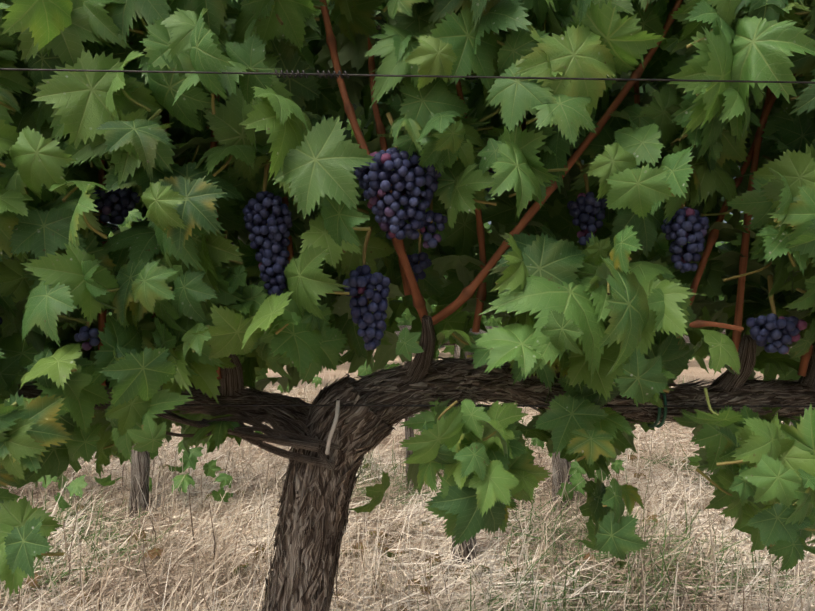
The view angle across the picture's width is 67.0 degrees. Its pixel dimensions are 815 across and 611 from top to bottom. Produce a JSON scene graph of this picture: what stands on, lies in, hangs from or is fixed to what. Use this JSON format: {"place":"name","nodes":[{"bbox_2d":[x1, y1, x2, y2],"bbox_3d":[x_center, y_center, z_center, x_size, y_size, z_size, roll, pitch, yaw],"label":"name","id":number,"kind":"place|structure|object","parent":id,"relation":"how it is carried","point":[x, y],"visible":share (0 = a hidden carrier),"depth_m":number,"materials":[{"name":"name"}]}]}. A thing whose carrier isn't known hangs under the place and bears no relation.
{"place":"outdoors","nodes":[
{"label":"outdoors","id":0,"kind":"place"},
{"bbox_2d":[0,345,814,610],"bbox_3d":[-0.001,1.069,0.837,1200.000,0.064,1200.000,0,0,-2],"label":"terrain","id":1,"kind":"structure","parent":0,"point":[685,373],"depth_m":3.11,"materials":[{"name":"beige plant"}]},
{"bbox_2d":[107,25,380,239],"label":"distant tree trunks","id":2,"kind":"object","parent":1,"relation":"on","point":[115,228],"visible":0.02,"depth_m":19.07,"materials":[{"name":"plant"}]},
{"bbox_2d":[94,11,743,239],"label":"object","id":3,"kind":"object","parent":2,"relation":"attached to","point":[359,111],"depth_m":15.92,"materials":[{"name":"green plant"}]},
{"bbox_2d":[0,0,814,610],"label":"grapevine","id":4,"kind":"object","parent":1,"relation":"on","point":[550,302],"depth_m":0.67,"materials":[{"name":"green plant"}]},
{"bbox_2d":[325,400,339,454],"bbox_3d":[-0.094,0.153,0.771,0.019,0.068,0.010,0,0,-2],"label":"bark strip","id":5,"kind":"object","parent":4,"relation":"attached to","point":[333,427],"visible":0.98,"depth_m":0.77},
{"bbox_2d":[0,0,814,555],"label":"leaf stalks","id":6,"kind":"object","parent":4,"relation":"on","point":[68,194],"visible":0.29,"depth_m":0.69,"materials":[{"name":"plant"}]},
{"bbox_2d":[0,68,814,406],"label":"trellis wires","id":7,"kind":"object","parent":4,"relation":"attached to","point":[318,74],"visible":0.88,"depth_m":0.58,"materials":[{"name":"grey metal"}]},
{"bbox_2d":[86,112,776,339],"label":"grape stems","id":8,"kind":"object","parent":4,"relation":"on","point":[585,177],"visible":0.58,"depth_m":0.74,"materials":[{"name":"plant"}]},
{"bbox_2d":[0,147,806,353],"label":"grape clusters","id":9,"kind":"object","parent":8,"relation":"attached to","point":[411,176],"visible":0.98,"depth_m":0.71,"materials":[{"name":"purple food"}]},
{"bbox_2d":[98,0,812,385],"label":"vine shoots","id":10,"kind":"object","parent":4,"relation":"on","point":[414,292],"visible":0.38,"depth_m":0.79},
{"bbox_2d":[648,393,666,427],"bbox_3d":[0.338,0.136,0.847,0.012,0.064,0.064,0,0,-2],"label":"vine tie","id":11,"kind":"object","parent":4,"relation":"attached to","point":[657,425],"visible":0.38,"depth_m":0.82,"materials":[{"name":"green plastic"}]},
{"bbox_2d":[24,439,814,610],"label":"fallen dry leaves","id":12,"kind":"object","parent":1,"relation":"on","point":[154,552],"visible":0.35,"depth_m":2.50,"materials":[{"name":"brown plant"}]},
{"bbox_2d":[129,325,793,568],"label":"background vine trunks","id":13,"kind":"object","parent":1,"relation":"on","point":[140,467],"visible":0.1,"depth_m":3.02,"materials":[{"name":"brown plant"}]},
{"bbox_2d":[34,118,788,509],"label":"vine leaves","id":14,"kind":"object","parent":13,"relation":"attached to","point":[76,486],"visible":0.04,"depth_m":3.15,"materials":[{"name":"green plant"}]},
{"bbox_2d":[107,211,752,242],"label":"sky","id":15,"kind":"structure","parent":0,"point":[724,221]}
]}

